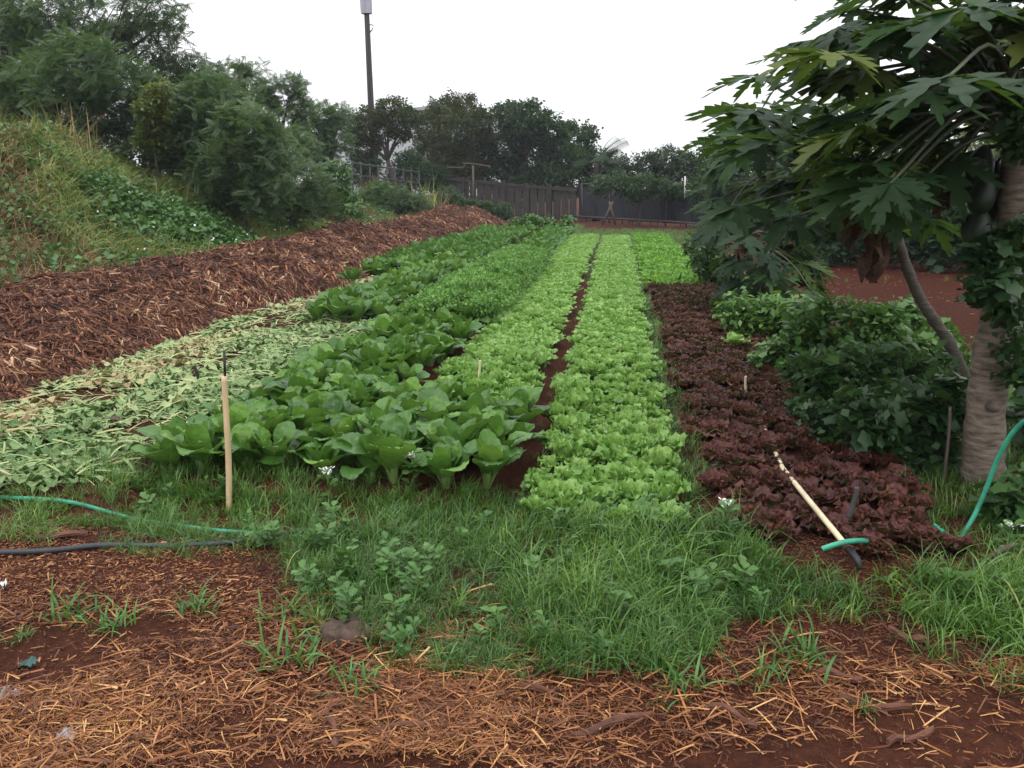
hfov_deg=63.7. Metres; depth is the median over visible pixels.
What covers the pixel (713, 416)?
red lettuce
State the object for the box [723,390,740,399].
red lettuce
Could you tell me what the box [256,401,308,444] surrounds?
mustard plant
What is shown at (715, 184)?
papaya tree
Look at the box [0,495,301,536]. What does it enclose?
garden hose
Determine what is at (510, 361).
lettuce
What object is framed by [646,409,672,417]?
lettuce
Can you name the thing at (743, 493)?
red lettuce
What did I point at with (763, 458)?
red lettuce
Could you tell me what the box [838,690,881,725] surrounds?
grass tuft
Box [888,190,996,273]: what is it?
shrub
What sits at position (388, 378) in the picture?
mustard plant
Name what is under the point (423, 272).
mustard plant
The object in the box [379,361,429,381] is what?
mustard plant
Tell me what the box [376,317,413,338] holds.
mustard plant
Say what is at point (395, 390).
mustard plant
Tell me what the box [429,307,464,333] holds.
mustard plant
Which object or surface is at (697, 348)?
red lettuce
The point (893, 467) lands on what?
red lettuce
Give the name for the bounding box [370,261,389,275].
mustard plant
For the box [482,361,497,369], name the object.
lettuce
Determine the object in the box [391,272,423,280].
mustard plant
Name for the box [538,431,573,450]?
lettuce
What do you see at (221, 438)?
mustard plant
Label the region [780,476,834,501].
red lettuce
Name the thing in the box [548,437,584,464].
lettuce
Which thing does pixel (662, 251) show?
young greens
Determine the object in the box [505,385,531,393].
lettuce
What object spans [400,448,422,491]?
flowering weed
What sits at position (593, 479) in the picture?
lettuce
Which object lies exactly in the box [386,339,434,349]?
mustard plant
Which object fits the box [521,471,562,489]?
lettuce
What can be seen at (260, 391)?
mustard plant
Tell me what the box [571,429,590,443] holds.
lettuce
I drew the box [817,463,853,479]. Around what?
red lettuce
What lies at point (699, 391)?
red lettuce
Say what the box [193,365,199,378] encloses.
dark stake
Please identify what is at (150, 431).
mustard plant
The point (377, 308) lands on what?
mustard plant
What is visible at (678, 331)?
red lettuce
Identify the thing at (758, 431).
red lettuce
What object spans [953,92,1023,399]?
climbing plant
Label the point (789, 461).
red lettuce
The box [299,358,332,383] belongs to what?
mustard plant
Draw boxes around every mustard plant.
[129,428,212,476]
[134,416,194,462]
[160,419,231,473]
[187,401,266,454]
[201,397,253,414]
[201,421,284,468]
[215,415,275,456]
[218,423,235,450]
[223,421,321,469]
[232,385,284,400]
[247,368,298,397]
[251,396,262,399]
[251,398,276,408]
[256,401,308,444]
[260,385,311,409]
[261,405,291,419]
[263,372,331,393]
[264,364,307,385]
[269,367,328,389]
[284,403,331,449]
[285,393,315,408]
[287,437,354,478]
[288,359,330,373]
[291,343,345,355]
[293,342,341,381]
[294,298,328,321]
[294,421,336,445]
[296,341,353,353]
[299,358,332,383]
[302,415,364,463]
[305,385,328,394]
[309,391,350,422]
[309,414,364,458]
[311,287,348,304]
[311,389,348,407]
[318,295,355,320]
[324,358,357,376]
[325,368,355,384]
[326,300,347,317]
[327,338,355,352]
[327,375,341,390]
[328,373,373,393]
[329,359,364,378]
[330,410,432,483]
[331,390,381,406]
[331,429,408,483]
[333,348,358,356]
[334,284,363,296]
[335,299,371,321]
[335,384,349,390]
[336,333,362,350]
[337,266,372,285]
[338,342,397,364]
[339,294,374,317]
[341,332,360,338]
[345,394,427,428]
[346,379,384,403]
[348,373,381,386]
[348,392,379,414]
[348,403,374,414]
[350,283,373,290]
[351,357,378,372]
[353,332,387,345]
[354,316,398,336]
[359,262,371,273]
[359,336,386,344]
[360,354,398,371]
[360,365,396,379]
[361,290,371,297]
[361,313,393,321]
[362,318,375,333]
[363,295,389,318]
[363,338,379,351]
[363,412,427,467]
[365,288,400,301]
[366,254,380,263]
[367,273,392,284]
[369,279,398,291]
[369,300,394,314]
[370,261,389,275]
[370,291,401,303]
[370,373,403,386]
[372,398,426,419]
[373,376,434,398]
[375,278,401,287]
[376,257,397,269]
[376,283,402,291]
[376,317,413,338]
[377,304,401,315]
[377,336,417,375]
[379,268,406,276]
[379,346,420,371]
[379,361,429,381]
[379,379,405,398]
[380,274,413,284]
[380,322,433,337]
[383,335,422,366]
[384,251,398,257]
[384,334,415,342]
[385,302,404,312]
[386,288,406,305]
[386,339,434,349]
[388,266,415,274]
[390,278,406,285]
[391,259,415,266]
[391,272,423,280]
[391,396,452,420]
[396,285,408,303]
[397,313,410,317]
[397,391,416,400]
[398,344,445,369]
[398,388,461,409]
[399,281,422,298]
[401,256,418,261]
[401,272,422,282]
[401,284,422,300]
[401,435,479,488]
[403,259,431,267]
[404,279,424,287]
[405,309,435,319]
[405,333,435,341]
[406,312,428,325]
[407,263,426,272]
[409,408,432,445]
[409,421,443,452]
[411,383,470,401]
[412,323,443,335]
[415,270,438,278]
[415,334,461,366]
[416,416,497,474]
[417,253,427,258]
[417,281,428,291]
[418,319,451,331]
[421,257,437,262]
[421,270,438,285]
[422,332,465,346]
[425,263,446,275]
[425,312,436,316]
[425,318,444,331]
[426,269,442,285]
[427,255,449,259]
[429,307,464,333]
[432,257,446,263]
[432,380,468,401]
[434,261,445,268]
[436,335,463,362]
[441,258,469,268]
[441,259,456,273]
[441,315,488,327]
[441,319,481,338]
[442,397,462,412]
[443,388,516,417]
[443,405,503,432]
[446,263,462,272]
[447,299,489,322]
[449,334,466,353]
[456,409,516,440]
[457,314,479,321]
[459,384,501,400]
[461,253,478,261]
[463,429,526,488]
[467,422,532,473]
[472,312,492,323]
[490,397,549,422]
[495,387,542,411]
[504,415,549,446]
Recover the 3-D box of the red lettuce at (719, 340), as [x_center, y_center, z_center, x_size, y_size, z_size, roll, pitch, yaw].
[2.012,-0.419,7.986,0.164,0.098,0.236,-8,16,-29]
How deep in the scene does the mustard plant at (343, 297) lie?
9.38 m
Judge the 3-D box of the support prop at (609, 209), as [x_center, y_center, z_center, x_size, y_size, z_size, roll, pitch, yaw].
[4.023,-7.052,34.169,0.681,1.044,0.298,2,14,7]
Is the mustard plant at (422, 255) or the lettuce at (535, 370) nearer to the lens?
the lettuce at (535, 370)
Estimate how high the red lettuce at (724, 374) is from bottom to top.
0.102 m
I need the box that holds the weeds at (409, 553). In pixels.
[0,473,1022,657]
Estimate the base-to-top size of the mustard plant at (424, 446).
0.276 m
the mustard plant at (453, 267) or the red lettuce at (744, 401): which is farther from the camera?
the mustard plant at (453, 267)
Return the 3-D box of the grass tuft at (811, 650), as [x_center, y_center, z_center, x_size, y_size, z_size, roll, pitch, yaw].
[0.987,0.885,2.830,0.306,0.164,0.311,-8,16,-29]
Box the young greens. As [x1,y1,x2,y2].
[631,231,718,285]
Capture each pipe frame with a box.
[447,163,490,200]
[684,176,711,197]
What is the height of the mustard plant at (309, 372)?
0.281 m
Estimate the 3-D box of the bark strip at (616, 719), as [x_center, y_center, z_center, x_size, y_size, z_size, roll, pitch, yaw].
[0.300,1.022,2.489,0.278,0.033,0.035,-6,15,-24]
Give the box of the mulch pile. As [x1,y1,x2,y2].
[0,204,507,410]
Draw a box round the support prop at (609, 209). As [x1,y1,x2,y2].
[601,201,616,224]
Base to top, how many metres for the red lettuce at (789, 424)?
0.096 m
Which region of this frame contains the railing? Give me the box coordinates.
[351,161,419,193]
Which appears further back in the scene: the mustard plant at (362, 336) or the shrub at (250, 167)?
the shrub at (250, 167)
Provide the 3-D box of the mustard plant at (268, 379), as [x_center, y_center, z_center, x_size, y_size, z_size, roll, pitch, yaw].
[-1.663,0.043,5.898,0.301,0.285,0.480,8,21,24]
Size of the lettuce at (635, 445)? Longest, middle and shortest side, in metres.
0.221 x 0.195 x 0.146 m
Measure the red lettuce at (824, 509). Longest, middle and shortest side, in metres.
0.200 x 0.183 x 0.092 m
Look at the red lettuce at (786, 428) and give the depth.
5.01 m
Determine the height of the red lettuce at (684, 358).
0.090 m
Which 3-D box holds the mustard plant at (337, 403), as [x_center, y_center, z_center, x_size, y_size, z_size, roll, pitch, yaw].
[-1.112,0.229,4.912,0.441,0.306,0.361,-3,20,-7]
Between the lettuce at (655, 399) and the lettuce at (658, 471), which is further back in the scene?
the lettuce at (655, 399)
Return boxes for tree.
[0,0,196,94]
[0,20,170,148]
[120,31,231,107]
[209,53,279,109]
[250,69,316,133]
[287,97,359,178]
[341,94,425,189]
[342,146,454,197]
[403,87,498,195]
[469,97,579,211]
[551,119,624,198]
[570,137,631,220]
[609,143,705,188]
[680,123,840,293]
[684,73,969,388]
[685,126,798,210]
[706,232,839,313]
[745,0,1023,492]
[835,146,894,177]
[899,125,1001,177]
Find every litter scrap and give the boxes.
[0,578,7,588]
[0,686,20,700]
[17,656,39,669]
[55,727,75,745]
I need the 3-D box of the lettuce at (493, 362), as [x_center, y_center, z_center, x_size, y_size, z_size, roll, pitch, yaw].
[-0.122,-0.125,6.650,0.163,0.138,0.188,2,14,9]
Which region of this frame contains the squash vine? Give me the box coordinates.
[967,462,1023,533]
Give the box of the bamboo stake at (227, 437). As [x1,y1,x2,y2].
[221,350,231,510]
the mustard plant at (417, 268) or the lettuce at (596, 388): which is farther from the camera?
the mustard plant at (417, 268)
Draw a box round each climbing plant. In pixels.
[587,170,689,226]
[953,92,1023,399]
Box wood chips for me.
[0,256,1023,767]
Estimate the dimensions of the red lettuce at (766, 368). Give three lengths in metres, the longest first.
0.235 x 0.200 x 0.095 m
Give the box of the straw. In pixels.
[0,566,1023,767]
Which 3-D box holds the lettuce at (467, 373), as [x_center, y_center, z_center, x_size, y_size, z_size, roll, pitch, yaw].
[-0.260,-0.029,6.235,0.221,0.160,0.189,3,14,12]
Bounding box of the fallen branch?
[970,542,1015,566]
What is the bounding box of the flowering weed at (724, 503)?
[715,497,739,536]
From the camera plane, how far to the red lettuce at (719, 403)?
5.57 m
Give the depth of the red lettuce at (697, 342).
7.78 m
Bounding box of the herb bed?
[395,242,554,317]
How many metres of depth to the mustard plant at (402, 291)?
10.65 m
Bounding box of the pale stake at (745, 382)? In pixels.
[744,376,746,392]
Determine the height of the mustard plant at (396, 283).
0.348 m
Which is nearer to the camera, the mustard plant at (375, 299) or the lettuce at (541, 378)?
the lettuce at (541, 378)
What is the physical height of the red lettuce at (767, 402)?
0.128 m
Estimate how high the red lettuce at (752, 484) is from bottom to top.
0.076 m
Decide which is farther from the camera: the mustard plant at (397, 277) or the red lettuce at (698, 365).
the mustard plant at (397, 277)
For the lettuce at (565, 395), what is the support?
on the ground at (814, 753)
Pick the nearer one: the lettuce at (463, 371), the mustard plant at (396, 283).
the lettuce at (463, 371)
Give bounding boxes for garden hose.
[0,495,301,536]
[932,419,1023,536]
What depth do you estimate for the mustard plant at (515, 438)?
4.49 m
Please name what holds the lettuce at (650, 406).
on the ground at (814, 753)
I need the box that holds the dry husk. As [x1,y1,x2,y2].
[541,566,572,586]
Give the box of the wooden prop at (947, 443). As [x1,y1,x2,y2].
[942,407,951,485]
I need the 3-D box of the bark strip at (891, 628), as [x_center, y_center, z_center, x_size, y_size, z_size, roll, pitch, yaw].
[1.430,0.910,2.982,0.138,0.033,0.046,9,16,34]
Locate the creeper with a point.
(150, 209)
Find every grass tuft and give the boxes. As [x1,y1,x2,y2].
[1,624,37,646]
[28,576,119,628]
[77,596,151,636]
[159,573,225,619]
[241,612,334,675]
[250,587,317,623]
[307,655,388,708]
[415,640,479,680]
[537,614,598,675]
[645,636,738,714]
[710,645,794,696]
[754,606,843,687]
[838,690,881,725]
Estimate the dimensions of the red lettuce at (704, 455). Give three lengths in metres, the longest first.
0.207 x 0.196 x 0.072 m
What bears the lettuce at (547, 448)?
on the ground at (814, 753)
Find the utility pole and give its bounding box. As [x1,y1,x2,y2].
[360,0,377,179]
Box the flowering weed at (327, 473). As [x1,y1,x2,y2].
[317,466,337,498]
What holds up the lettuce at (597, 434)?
on the ground at (814, 753)
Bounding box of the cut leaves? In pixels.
[0,274,379,492]
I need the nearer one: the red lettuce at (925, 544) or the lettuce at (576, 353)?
the red lettuce at (925, 544)
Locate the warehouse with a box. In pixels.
[314,106,534,195]
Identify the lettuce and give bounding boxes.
[433,364,453,376]
[435,375,459,384]
[439,364,459,375]
[441,357,459,365]
[446,357,465,365]
[448,362,470,374]
[452,374,462,383]
[457,366,481,377]
[458,371,480,384]
[462,233,747,362]
[462,368,485,379]
[463,361,487,373]
[463,377,487,387]
[473,353,490,359]
[475,378,502,390]
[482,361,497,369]
[485,359,504,369]
[485,364,501,371]
[489,355,507,359]
[489,367,510,387]
[498,348,522,356]
[500,355,516,364]
[501,364,519,372]
[501,369,522,379]
[501,377,520,387]
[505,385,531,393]
[506,352,520,365]
[506,381,533,388]
[508,367,526,373]
[515,359,540,372]
[516,347,535,357]
[518,493,556,515]
[519,353,544,366]
[520,370,540,384]
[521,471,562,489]
[524,467,546,483]
[525,369,544,374]
[526,379,544,387]
[529,480,572,500]
[536,371,546,381]
[537,355,549,367]
[537,454,562,471]
[537,478,585,498]
[538,429,572,450]
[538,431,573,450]
[539,468,551,473]
[540,401,568,422]
[541,497,561,514]
[542,437,553,451]
[544,427,560,438]
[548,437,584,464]
[549,462,583,480]
[550,372,575,392]
[550,412,586,434]
[552,488,583,517]
[555,387,572,393]
[555,390,576,402]
[558,393,588,411]
[560,446,605,464]
[562,349,583,363]
[563,365,580,373]
[563,379,590,391]
[564,406,581,415]
[564,456,590,469]
[566,357,592,373]
[567,373,589,380]
[568,425,589,433]
[569,355,585,364]
[569,372,590,379]
[569,428,591,435]
[569,445,605,460]
[570,387,590,393]
[570,463,603,484]
[570,497,600,521]
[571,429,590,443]
[574,411,593,430]
[577,475,602,493]
[578,434,603,450]
[579,360,606,379]
[579,482,620,504]
[581,452,595,467]
[582,352,600,360]
[582,404,600,418]
[582,431,609,444]
[584,390,602,397]
[584,394,606,405]
[585,403,620,416]
[586,363,611,377]
[586,419,607,431]
[588,379,608,383]
[589,385,601,391]
[590,355,617,368]
[590,498,611,510]
[591,414,606,419]
[592,381,615,394]
[592,393,624,404]
[592,426,606,434]
[593,359,612,366]
[593,462,613,478]
[594,417,611,424]
[594,419,631,434]
[595,373,617,382]
[596,431,640,454]
[596,474,626,483]
[599,442,634,463]
[603,502,641,526]
[604,461,638,482]
[605,364,633,377]
[605,382,629,393]
[605,411,619,423]
[605,481,627,506]
[608,389,633,395]
[608,402,626,412]
[608,408,643,425]
[610,391,628,403]
[611,358,625,364]
[612,478,650,501]
[613,373,625,379]
[616,403,650,416]
[618,410,646,417]
[618,498,633,507]
[619,423,648,435]
[619,467,655,482]
[620,373,645,384]
[620,392,638,398]
[621,355,637,366]
[621,455,651,472]
[622,380,647,395]
[622,505,669,526]
[623,395,646,406]
[624,397,650,404]
[628,421,651,432]
[629,431,659,458]
[629,432,657,448]
[630,378,651,386]
[631,360,652,371]
[634,416,646,423]
[634,478,655,497]
[636,356,649,362]
[638,387,665,401]
[639,386,654,393]
[640,467,662,473]
[641,360,661,370]
[641,369,655,381]
[641,381,668,394]
[641,402,659,414]
[641,444,684,469]
[643,422,670,433]
[646,394,666,405]
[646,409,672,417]
[646,428,676,446]
[647,415,672,428]
[647,417,668,426]
[648,365,667,378]
[648,479,683,503]
[649,428,671,434]
[651,360,665,370]
[651,466,681,477]
[651,498,677,507]
[652,470,691,497]
[654,409,669,414]
[655,309,671,318]
[657,327,676,331]
[657,331,681,339]
[657,336,681,347]
[658,500,690,527]
[659,349,684,359]
[659,432,687,457]
[660,328,689,333]
[661,313,681,319]
[661,385,675,396]
[662,317,672,326]
[663,359,686,367]
[665,318,684,322]
[665,320,681,326]
[665,370,695,381]
[666,324,680,330]
[666,339,688,346]
[666,376,694,390]
[668,347,686,354]
[668,364,693,372]
[669,343,693,351]
[672,354,695,362]
[672,361,692,367]
[676,333,696,340]
[676,412,704,427]
[677,341,701,351]
[677,391,706,404]
[679,398,710,412]
[679,424,708,439]
[680,322,698,328]
[681,365,707,375]
[683,349,699,356]
[684,310,698,315]
[685,339,702,345]
[686,317,701,323]
[686,328,698,333]
[686,337,701,345]
[686,386,706,396]
[688,392,717,401]
[689,314,706,319]
[689,350,707,358]
[689,376,714,388]
[689,408,712,415]
[691,327,712,334]
[692,361,713,369]
[692,366,715,377]
[692,373,710,379]
[693,333,718,341]
[693,355,717,361]
[694,413,729,421]
[695,320,714,324]
[695,466,744,493]
[696,379,714,388]
[699,417,729,436]
[699,451,716,465]
[700,342,719,351]
[701,339,716,344]
[701,364,730,372]
[701,395,732,410]
[702,383,729,397]
[702,439,738,455]
[703,323,720,329]
[703,355,723,363]
[703,407,736,421]
[704,346,721,353]
[704,392,737,402]
[706,349,726,358]
[708,376,727,385]
[709,327,729,334]
[709,431,740,443]
[710,371,729,383]
[710,446,754,465]
[711,459,742,471]
[713,341,740,348]
[714,334,725,342]
[715,361,739,367]
[715,370,731,376]
[715,484,754,502]
[716,426,754,438]
[717,511,757,531]
[718,356,740,363]
[718,399,749,415]
[718,495,755,518]
[720,347,738,358]
[720,366,750,371]
[720,463,759,481]
[721,331,750,345]
[721,419,757,432]
[722,384,744,392]
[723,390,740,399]
[724,354,748,360]
[726,362,754,367]
[726,368,757,375]
[727,372,749,385]
[730,342,753,351]
[730,431,756,445]
[731,440,759,455]
[732,362,760,375]
[732,403,769,417]
[733,415,769,428]
[734,371,761,379]
[734,478,769,495]
[736,399,757,405]
[738,501,789,524]
[739,350,753,356]
[739,384,760,391]
[739,389,767,400]
[739,452,772,467]
[740,374,754,384]
[740,391,765,403]
[741,462,781,484]
[742,340,759,347]
[742,416,765,425]
[744,425,765,438]
[745,332,770,338]
[745,337,767,342]
[745,515,801,541]
[746,429,786,453]
[747,376,772,384]
[748,436,781,455]
[750,484,784,508]
[752,467,800,493]
[754,370,778,379]
[754,381,778,393]
[754,508,795,545]
[756,404,784,410]
[756,461,779,471]
[760,364,779,372]
[760,396,788,408]
[760,413,791,430]
[761,391,779,401]
[761,442,786,451]
[762,372,776,380]
[763,407,794,420]
[763,469,807,489]
[767,376,792,389]
[768,452,798,469]
[772,388,793,399]
[772,493,821,522]
[774,421,797,433]
[774,421,805,427]
[775,432,802,448]
[777,427,810,437]
[778,382,798,392]
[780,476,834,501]
[787,424,811,444]
[787,485,826,502]
[791,461,822,480]
[793,497,830,513]
[793,506,827,530]
[798,436,840,453]
[800,460,834,470]
[801,448,841,461]
[802,482,839,504]
[807,453,859,473]
[808,432,834,445]
[815,512,861,538]
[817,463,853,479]
[820,461,860,479]
[821,479,858,499]
[825,442,845,452]
[826,467,877,486]
[832,464,871,475]
[832,479,880,506]
[833,498,895,525]
[836,445,871,469]
[837,536,895,557]
[842,524,898,551]
[848,517,913,541]
[865,450,903,469]
[865,471,886,495]
[870,482,911,507]
[871,508,927,528]
[876,470,931,494]
[876,480,908,490]
[877,462,922,478]
[877,499,930,520]
[889,518,939,547]
[895,518,950,539]
[900,491,933,511]
[902,529,952,555]
[932,531,991,555]
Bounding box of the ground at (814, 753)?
[0,145,1023,767]
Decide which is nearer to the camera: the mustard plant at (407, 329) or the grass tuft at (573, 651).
the grass tuft at (573, 651)
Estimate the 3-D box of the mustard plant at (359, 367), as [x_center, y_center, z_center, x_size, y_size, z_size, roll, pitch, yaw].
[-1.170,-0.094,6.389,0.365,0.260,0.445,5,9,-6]
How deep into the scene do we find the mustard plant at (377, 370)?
6.07 m
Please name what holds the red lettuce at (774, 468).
on the ground at (814, 753)
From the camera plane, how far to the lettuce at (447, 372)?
6.47 m
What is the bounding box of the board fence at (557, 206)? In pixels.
[448,177,577,220]
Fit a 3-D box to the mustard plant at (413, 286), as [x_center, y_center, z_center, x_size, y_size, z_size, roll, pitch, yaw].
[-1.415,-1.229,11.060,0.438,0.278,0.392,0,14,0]
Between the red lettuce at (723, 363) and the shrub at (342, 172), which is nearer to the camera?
the red lettuce at (723, 363)
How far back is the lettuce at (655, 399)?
5.73 m
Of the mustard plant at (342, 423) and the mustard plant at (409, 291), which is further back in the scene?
the mustard plant at (409, 291)
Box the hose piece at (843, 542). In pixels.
[821,538,869,551]
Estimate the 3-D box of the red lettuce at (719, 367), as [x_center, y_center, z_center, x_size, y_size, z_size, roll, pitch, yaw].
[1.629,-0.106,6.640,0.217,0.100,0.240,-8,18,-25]
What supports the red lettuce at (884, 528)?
on the ground at (814, 753)
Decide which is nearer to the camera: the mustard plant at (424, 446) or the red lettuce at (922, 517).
the red lettuce at (922, 517)
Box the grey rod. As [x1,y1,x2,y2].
[847,486,858,524]
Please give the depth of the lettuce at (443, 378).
6.10 m
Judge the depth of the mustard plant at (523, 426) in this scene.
4.74 m
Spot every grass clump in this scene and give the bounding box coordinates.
[19,96,113,160]
[352,173,379,193]
[402,174,445,207]
[428,191,457,208]
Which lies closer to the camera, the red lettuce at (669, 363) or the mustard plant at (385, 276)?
the red lettuce at (669, 363)
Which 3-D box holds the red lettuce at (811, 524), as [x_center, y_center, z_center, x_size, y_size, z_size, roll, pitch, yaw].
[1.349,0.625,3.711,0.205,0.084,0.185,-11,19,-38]
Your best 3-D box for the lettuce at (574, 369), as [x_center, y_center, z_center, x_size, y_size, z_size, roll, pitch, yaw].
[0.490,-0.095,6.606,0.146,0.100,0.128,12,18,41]
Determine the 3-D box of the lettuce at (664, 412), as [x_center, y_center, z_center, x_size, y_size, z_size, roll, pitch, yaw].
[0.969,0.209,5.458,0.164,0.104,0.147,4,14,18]
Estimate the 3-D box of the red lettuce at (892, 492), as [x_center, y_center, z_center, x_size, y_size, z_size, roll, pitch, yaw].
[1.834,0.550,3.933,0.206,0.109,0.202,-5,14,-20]
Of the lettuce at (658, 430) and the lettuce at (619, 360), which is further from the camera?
the lettuce at (619, 360)
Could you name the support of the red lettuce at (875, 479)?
on the ground at (814, 753)
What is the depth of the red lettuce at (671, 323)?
8.74 m
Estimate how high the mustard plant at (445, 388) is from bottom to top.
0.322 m
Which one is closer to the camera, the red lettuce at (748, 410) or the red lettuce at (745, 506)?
the red lettuce at (745, 506)
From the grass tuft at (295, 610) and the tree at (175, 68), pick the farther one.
the tree at (175, 68)
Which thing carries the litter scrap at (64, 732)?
on the ground at (814, 753)
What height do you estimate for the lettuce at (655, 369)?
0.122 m
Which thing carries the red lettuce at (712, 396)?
on the ground at (814, 753)
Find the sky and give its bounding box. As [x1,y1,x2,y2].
[4,0,1023,187]
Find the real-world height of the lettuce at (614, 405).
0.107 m
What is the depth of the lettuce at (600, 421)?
5.14 m
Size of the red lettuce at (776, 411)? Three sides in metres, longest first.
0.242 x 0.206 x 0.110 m
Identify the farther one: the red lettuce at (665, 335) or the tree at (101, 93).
the tree at (101, 93)
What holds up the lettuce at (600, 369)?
on the ground at (814, 753)
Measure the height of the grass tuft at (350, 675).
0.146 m
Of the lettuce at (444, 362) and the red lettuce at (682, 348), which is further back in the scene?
the red lettuce at (682, 348)
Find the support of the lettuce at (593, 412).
on the ground at (814, 753)
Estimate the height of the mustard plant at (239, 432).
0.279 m
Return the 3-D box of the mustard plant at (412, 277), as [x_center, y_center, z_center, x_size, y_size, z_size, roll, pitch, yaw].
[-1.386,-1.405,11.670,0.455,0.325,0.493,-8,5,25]
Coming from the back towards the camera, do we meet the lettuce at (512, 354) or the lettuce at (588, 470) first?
the lettuce at (512, 354)
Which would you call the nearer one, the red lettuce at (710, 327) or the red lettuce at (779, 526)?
the red lettuce at (779, 526)
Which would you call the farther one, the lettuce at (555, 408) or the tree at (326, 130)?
the tree at (326, 130)
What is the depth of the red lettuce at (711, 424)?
5.12 m
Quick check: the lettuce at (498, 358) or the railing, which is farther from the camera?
the railing
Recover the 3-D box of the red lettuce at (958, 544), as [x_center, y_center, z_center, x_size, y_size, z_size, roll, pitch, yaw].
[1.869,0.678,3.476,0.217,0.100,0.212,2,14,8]
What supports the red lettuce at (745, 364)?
on the ground at (814, 753)
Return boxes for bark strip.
[31,530,88,540]
[127,533,147,541]
[326,716,339,749]
[363,720,468,736]
[508,679,558,697]
[569,711,651,737]
[705,702,757,728]
[815,666,862,682]
[838,693,911,710]
[886,725,934,745]
[888,625,927,641]
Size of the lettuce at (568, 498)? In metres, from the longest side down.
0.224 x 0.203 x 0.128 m
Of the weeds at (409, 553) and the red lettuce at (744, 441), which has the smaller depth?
the weeds at (409, 553)
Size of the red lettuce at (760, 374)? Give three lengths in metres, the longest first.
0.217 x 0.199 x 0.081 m
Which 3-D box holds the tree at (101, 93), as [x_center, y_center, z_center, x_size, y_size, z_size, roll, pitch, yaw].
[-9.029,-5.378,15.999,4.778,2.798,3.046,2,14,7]
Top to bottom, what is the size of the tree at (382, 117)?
4.665 m
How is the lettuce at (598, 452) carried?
on the ground at (814, 753)
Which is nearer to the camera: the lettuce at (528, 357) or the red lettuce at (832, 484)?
the red lettuce at (832, 484)
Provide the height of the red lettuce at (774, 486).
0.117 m
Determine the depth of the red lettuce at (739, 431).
4.95 m
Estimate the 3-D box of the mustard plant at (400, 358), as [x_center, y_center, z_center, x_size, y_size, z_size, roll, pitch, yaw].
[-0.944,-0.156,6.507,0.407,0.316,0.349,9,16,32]
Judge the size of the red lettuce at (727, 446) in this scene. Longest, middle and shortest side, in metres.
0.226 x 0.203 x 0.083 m
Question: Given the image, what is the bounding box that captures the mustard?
[392,223,574,257]
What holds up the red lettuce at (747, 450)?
on the ground at (814, 753)
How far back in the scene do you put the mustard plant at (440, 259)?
14.14 m
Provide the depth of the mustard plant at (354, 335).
7.68 m
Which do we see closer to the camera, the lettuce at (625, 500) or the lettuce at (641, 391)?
the lettuce at (625, 500)
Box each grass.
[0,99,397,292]
[0,104,408,268]
[0,222,1023,709]
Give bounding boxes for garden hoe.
[759,416,862,569]
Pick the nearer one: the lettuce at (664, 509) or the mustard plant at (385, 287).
the lettuce at (664, 509)
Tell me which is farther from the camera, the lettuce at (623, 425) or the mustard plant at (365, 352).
the mustard plant at (365, 352)
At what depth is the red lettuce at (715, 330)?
8.39 m
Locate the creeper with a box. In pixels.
[0,115,397,292]
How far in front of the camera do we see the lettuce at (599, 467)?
4.31 m
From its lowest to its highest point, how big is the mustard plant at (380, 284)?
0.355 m
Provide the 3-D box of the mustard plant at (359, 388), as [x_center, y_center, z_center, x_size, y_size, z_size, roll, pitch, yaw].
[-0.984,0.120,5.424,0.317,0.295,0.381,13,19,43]
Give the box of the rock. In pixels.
[319,614,373,646]
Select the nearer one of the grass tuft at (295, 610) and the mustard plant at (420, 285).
the grass tuft at (295, 610)
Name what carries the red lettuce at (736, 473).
on the ground at (814, 753)
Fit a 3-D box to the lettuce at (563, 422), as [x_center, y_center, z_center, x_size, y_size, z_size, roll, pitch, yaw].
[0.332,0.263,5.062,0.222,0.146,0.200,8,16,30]
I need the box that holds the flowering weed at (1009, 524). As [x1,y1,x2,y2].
[994,519,1023,558]
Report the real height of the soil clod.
0.052 m
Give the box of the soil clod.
[110,416,120,422]
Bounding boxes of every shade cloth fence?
[573,177,705,227]
[688,187,805,236]
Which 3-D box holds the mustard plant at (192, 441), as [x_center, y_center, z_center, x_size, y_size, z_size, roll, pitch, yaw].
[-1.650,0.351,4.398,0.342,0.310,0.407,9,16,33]
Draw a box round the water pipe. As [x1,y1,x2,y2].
[0,528,325,555]
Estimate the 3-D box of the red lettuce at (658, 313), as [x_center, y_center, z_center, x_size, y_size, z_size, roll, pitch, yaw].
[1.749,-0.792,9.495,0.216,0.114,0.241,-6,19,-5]
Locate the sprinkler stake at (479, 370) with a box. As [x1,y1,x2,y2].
[478,357,480,377]
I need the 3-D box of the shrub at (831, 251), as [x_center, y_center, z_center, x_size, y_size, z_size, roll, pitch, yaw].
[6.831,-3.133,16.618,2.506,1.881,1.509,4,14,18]
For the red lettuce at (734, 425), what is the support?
on the ground at (814, 753)
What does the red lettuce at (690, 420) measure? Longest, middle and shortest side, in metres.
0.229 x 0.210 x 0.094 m
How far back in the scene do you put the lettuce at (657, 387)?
6.01 m
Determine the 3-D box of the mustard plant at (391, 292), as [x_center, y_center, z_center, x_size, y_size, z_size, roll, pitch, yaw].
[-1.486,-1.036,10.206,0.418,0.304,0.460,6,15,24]
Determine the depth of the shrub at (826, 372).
5.23 m
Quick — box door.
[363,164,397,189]
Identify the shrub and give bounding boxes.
[17,113,213,186]
[118,59,262,193]
[128,77,181,193]
[174,93,312,232]
[259,118,346,226]
[313,158,368,223]
[316,204,353,222]
[348,178,431,217]
[428,184,513,221]
[503,212,559,230]
[556,214,577,232]
[679,224,744,285]
[710,286,830,340]
[747,338,802,370]
[768,283,934,365]
[773,332,968,425]
[792,395,925,467]
[797,209,898,265]
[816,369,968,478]
[884,294,972,371]
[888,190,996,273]
[1005,321,1023,455]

